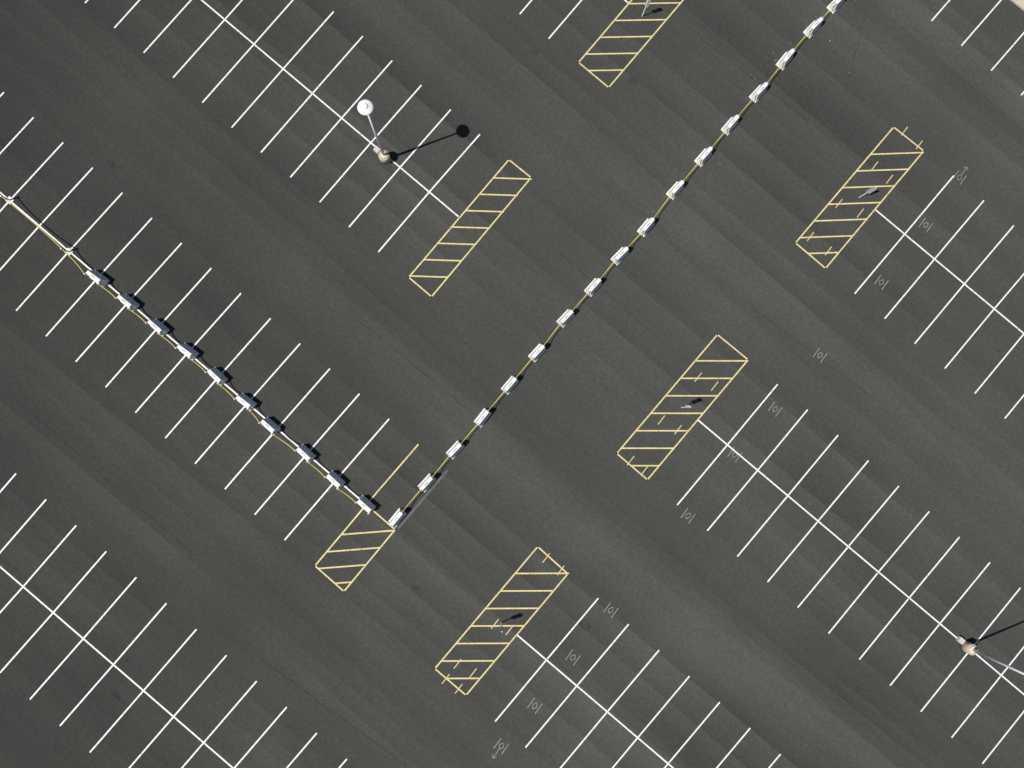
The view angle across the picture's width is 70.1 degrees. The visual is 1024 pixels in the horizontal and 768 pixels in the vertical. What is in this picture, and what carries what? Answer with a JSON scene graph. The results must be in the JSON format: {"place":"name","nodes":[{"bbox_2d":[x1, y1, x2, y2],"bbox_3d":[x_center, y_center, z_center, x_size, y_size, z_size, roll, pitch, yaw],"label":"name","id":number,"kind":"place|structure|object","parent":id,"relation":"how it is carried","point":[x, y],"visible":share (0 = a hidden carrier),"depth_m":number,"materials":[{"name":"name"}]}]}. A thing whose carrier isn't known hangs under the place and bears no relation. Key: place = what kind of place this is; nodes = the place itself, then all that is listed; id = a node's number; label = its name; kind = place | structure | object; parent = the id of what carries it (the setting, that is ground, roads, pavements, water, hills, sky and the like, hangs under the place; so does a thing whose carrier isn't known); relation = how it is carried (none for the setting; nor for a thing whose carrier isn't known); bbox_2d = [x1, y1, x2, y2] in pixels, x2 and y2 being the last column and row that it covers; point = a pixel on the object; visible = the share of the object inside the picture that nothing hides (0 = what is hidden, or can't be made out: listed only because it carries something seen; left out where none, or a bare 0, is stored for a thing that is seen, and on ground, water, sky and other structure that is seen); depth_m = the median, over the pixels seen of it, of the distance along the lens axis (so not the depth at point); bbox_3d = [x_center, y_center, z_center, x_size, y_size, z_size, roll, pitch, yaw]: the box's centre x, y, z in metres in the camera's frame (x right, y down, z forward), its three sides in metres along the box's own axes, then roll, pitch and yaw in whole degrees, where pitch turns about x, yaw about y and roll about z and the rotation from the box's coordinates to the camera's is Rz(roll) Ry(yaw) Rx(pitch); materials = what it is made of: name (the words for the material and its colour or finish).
{"place":"outdoors","nodes":[
{"label":"outdoors","id":0,"kind":"place"},
{"bbox_2d":[0,0,1023,767],"bbox_3d":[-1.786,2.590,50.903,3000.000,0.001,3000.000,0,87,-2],"label":"asphalt lot","id":1,"kind":"structure","parent":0,"point":[222,570],"depth_m":51.10,"materials":[{"name":"grey asphalt"}]},
{"bbox_2d":[0,195,13,203],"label":"barrier post","id":2,"kind":"object","parent":1,"relation":"on","point":[10,199],"visible":1,"depth_m":50.49,"materials":[{"name":"white"}]},
{"bbox_2d":[3,197,60,247],"bbox_3d":[-32.690,-10.965,49.882,5.466,0.413,0.064,41,86,0],"label":"barrier rope","id":3,"kind":"object","parent":2,"relation":"attached to","point":[31,221],"visible":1,"depth_m":49.96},
{"bbox_2d":[60,248,72,254],"bbox_3d":[-30.640,-9.167,49.998,0.420,0.980,0.420,40,86,0],"label":"barrier post","id":4,"kind":"object","parent":1,"relation":"on","point":[69,251],"visible":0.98,"depth_m":50.45,"materials":[{"name":"white"}]},
{"bbox_2d":[63,250,83,272],"bbox_3d":[-29.854,-8.330,49.754,0.064,0.341,2.326,-42,89,-3],"label":"barrier rope","id":5,"kind":"object","parent":4,"relation":"attached to","point":[73,260],"visible":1,"depth_m":49.82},
{"bbox_2d":[84,270,109,286],"bbox_3d":[-28.502,-7.302,50.013,1.248,0.910,0.666,37,86,0],"label":"barrier","id":6,"kind":"object","parent":1,"relation":"on","point":[97,277],"visible":0.98,"depth_m":49.92,"materials":[{"name":"plastic"}]},
{"bbox_2d":[115,294,139,311],"bbox_3d":[-26.391,-5.632,50.002,1.248,0.910,0.666,40,86,0],"label":"barrier","id":7,"kind":"object","parent":1,"relation":"on","point":[129,302],"visible":0.96,"depth_m":49.90,"materials":[{"name":"plastic"}]},
{"bbox_2d":[145,318,169,336],"bbox_3d":[-24.320,-3.924,49.988,1.248,0.910,0.666,41,86,0],"label":"barrier","id":8,"kind":"object","parent":1,"relation":"on","point":[159,327],"visible":0.98,"depth_m":49.87,"materials":[{"name":"plastic"}]},
{"bbox_2d":[175,343,198,360],"bbox_3d":[-22.290,-2.257,49.974,1.248,0.910,0.666,37,86,0],"label":"barrier","id":9,"kind":"object","parent":1,"relation":"on","point":[187,350],"visible":0.96,"depth_m":49.85,"materials":[{"name":"plastic"}]},
{"bbox_2d":[205,367,227,385],"bbox_3d":[-20.260,-0.550,49.959,1.248,0.910,0.666,43,87,1],"label":"barrier","id":10,"kind":"object","parent":1,"relation":"on","point":[218,376],"visible":0.97,"depth_m":49.82,"materials":[{"name":"plastic"}]},
{"bbox_2d":[234,393,256,410],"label":"barrier","id":11,"kind":"object","parent":1,"relation":"on","point":[247,402],"visible":0.99,"depth_m":49.82,"materials":[{"name":"plastic"}]},
{"bbox_2d":[259,417,280,434],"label":"barrier","id":12,"kind":"object","parent":1,"relation":"on","point":[271,426],"visible":0.98,"depth_m":49.77,"materials":[{"name":"plastic"}]},
{"bbox_2d":[294,444,315,462],"bbox_3d":[-14.175,4.751,49.902,1.248,0.910,0.666,43,86,0],"label":"barrier","id":13,"kind":"object","parent":1,"relation":"on","point":[306,453],"visible":0.99,"depth_m":49.75,"materials":[{"name":"plastic"}]},
{"bbox_2d":[324,470,345,488],"bbox_3d":[-12.133,6.571,49.881,1.248,0.910,0.666,43,86,1],"label":"barrier","id":14,"kind":"object","parent":1,"relation":"on","point":[336,480],"visible":1,"depth_m":49.76,"materials":[{"name":"plastic"}]},
{"bbox_2d":[355,495,375,513],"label":"barrier","id":15,"kind":"object","parent":1,"relation":"on","point":[366,504],"visible":1,"depth_m":49.74,"materials":[{"name":"plastic"}]},
{"bbox_2d":[357,99,390,164],"bbox_3d":[-9.032,-16.238,47.218,1.516,8.760,0.960,29,86,0],"label":"lamp post","id":16,"kind":"object","parent":1,"relation":"on","point":[365,106],"visible":1,"depth_m":46.05,"materials":[{"name":"white metal"}]},
{"bbox_2d":[388,508,406,527],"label":"barrier","id":17,"kind":"object","parent":1,"relation":"on","point":[398,516],"visible":0.94,"depth_m":49.76,"materials":[{"name":"plastic"}]},
{"bbox_2d":[397,470,447,528],"bbox_3d":[-6.175,7.980,50.472,0.160,0.001,5.256,40,86,0],"label":"blacked out line","id":18,"kind":"object","parent":1,"relation":"on","point":[422,499],"visible":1,"depth_m":50.47,"materials":[{"name":"black paint"}]},
{"bbox_2d":[418,473,435,492],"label":"barrier","id":19,"kind":"object","parent":1,"relation":"on","point":[427,482],"visible":0.92,"depth_m":49.96,"materials":[{"name":"plastic"}]},
{"bbox_2d":[446,440,464,458],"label":"barrier","id":20,"kind":"object","parent":1,"relation":"on","point":[455,449],"visible":0.95,"depth_m":50.10,"materials":[{"name":"plastic"}]},
{"bbox_2d":[474,408,491,426],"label":"barrier","id":21,"kind":"object","parent":1,"relation":"on","point":[484,415],"visible":0.94,"depth_m":50.28,"materials":[{"name":"plastic"}]},
{"bbox_2d":[501,375,518,394],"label":"barrier","id":22,"kind":"object","parent":1,"relation":"on","point":[510,384],"visible":0.98,"depth_m":50.47,"materials":[{"name":"plastic"}]},
{"bbox_2d":[0,0,1023,767],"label":"parking stall lines","id":23,"kind":"object","parent":1,"relation":"on","point":[388,420],"visible":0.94,"depth_m":50.78,"materials":[{"name":"white paint"}]},
{"bbox_2d":[0,0,1023,767],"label":"parking row centerline","id":24,"kind":"object","parent":1,"relation":"on","point":[358,498],"visible":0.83,"depth_m":51.26,"materials":[{"name":"white paint"}]},
{"bbox_2d":[32,18,1013,764],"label":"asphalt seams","id":25,"kind":"object","parent":1,"relation":"on","point":[584,274],"visible":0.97,"depth_m":50.94,"materials":[{"name":"grey asphalt"}]},
{"bbox_2d":[528,343,546,361],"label":"barrier","id":26,"kind":"object","parent":1,"relation":"on","point":[537,352],"visible":0.93,"depth_m":50.66,"materials":[{"name":"plastic"}]},
{"bbox_2d":[556,309,574,327],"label":"barrier","id":27,"kind":"object","parent":1,"relation":"on","point":[566,317],"visible":0.97,"depth_m":50.87,"materials":[{"name":"plastic"}]},
{"bbox_2d":[584,278,601,296],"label":"barrier","id":28,"kind":"object","parent":1,"relation":"on","point":[595,284],"visible":0.97,"depth_m":51.06,"materials":[{"name":"plastic"}]},
{"bbox_2d":[314,0,923,695],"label":"painted island outlines","id":29,"kind":"object","parent":1,"relation":"on","point":[650,412],"visible":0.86,"depth_m":51.41,"materials":[{"name":"yellow paint"}]},
{"bbox_2d":[611,247,628,264],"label":"barrier","id":30,"kind":"object","parent":1,"relation":"on","point":[621,254],"visible":0.94,"depth_m":51.21,"materials":[{"name":"plastic"}]},
{"bbox_2d":[318,2,923,678],"bbox_3d":[4.579,-5.293,51.511,23.388,0.001,50.690,41,86,0],"label":"hatched road marking","id":31,"kind":"object","parent":1,"relation":"on","point":[666,396],"visible":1,"depth_m":51.50,"materials":[{"name":"yellow paint"}]},
{"bbox_2d":[637,217,654,236],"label":"barrier","id":32,"kind":"object","parent":1,"relation":"on","point":[647,226],"visible":0.94,"depth_m":51.42,"materials":[{"name":"plastic"}]},
{"bbox_2d":[642,0,650,15],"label":"parking sign","id":33,"kind":"object","parent":1,"relation":"on","point":[647,2],"visible":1,"depth_m":51.29,"materials":[{"name":"metal"}]},
{"bbox_2d":[666,180,684,199],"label":"barrier","id":34,"kind":"object","parent":1,"relation":"on","point":[677,188],"visible":0.94,"depth_m":51.63,"materials":[{"name":"plastic"}]},
{"bbox_2d":[442,127,922,693],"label":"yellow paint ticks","id":35,"kind":"object","parent":1,"relation":"on","point":[664,415],"visible":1,"depth_m":51.33,"materials":[{"name":"yellow paint"}]},
{"bbox_2d":[694,146,712,166],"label":"barrier","id":36,"kind":"object","parent":1,"relation":"on","point":[705,154],"visible":0.94,"depth_m":51.85,"materials":[{"name":"plastic"}]},
{"bbox_2d":[492,167,967,757],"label":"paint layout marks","id":37,"kind":"object","parent":1,"relation":"on","point":[728,455],"visible":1,"depth_m":51.38},
{"bbox_2d":[721,115,739,135],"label":"barrier","id":38,"kind":"object","parent":1,"relation":"on","point":[731,123],"visible":0.91,"depth_m":52.03,"materials":[{"name":"plastic"}]},
{"bbox_2d":[749,82,767,102],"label":"barrier","id":39,"kind":"object","parent":1,"relation":"on","point":[760,90],"visible":0.98,"depth_m":52.24,"materials":[{"name":"plastic"}]},
{"bbox_2d":[776,48,794,69],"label":"barrier","id":40,"kind":"object","parent":1,"relation":"on","point":[786,58],"visible":0.94,"depth_m":52.44,"materials":[{"name":"plastic"}]},
{"bbox_2d":[803,17,823,37],"bbox_3d":[21.869,-25.855,52.724,0.666,0.910,1.248,45,87,1],"label":"barrier","id":41,"kind":"object","parent":1,"relation":"on","point":[814,26],"visible":0.96,"depth_m":52.64,"materials":[{"name":"plastic"}]},
{"bbox_2d":[826,0,843,12],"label":"barrier","id":42,"kind":"object","parent":1,"relation":"on","point":[838,3],"visible":0.93,"depth_m":52.95,"materials":[{"name":"plastic"}]},
{"bbox_2d":[859,186,876,197],"bbox_3d":[25.100,-13.526,51.539,0.310,2.250,0.069,40,86,0],"label":"parking sign","id":43,"kind":"object","parent":1,"relation":"on","point":[873,188],"visible":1,"depth_m":51.05,"materials":[{"name":"metal"}]},
{"bbox_2d":[956,636,1023,674],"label":"lamp post","id":44,"kind":"object","parent":1,"relation":"on","point":[968,647],"visible":1,"depth_m":50.43,"materials":[{"name":"white metal"}]},
{"bbox_2d":[1011,0,1023,10],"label":"sidewalk kerb","id":45,"kind":"structure","parent":1,"relation":"on","point":[1019,3],"depth_m":53.71,"materials":[{"name":"concrete"}]}
]}

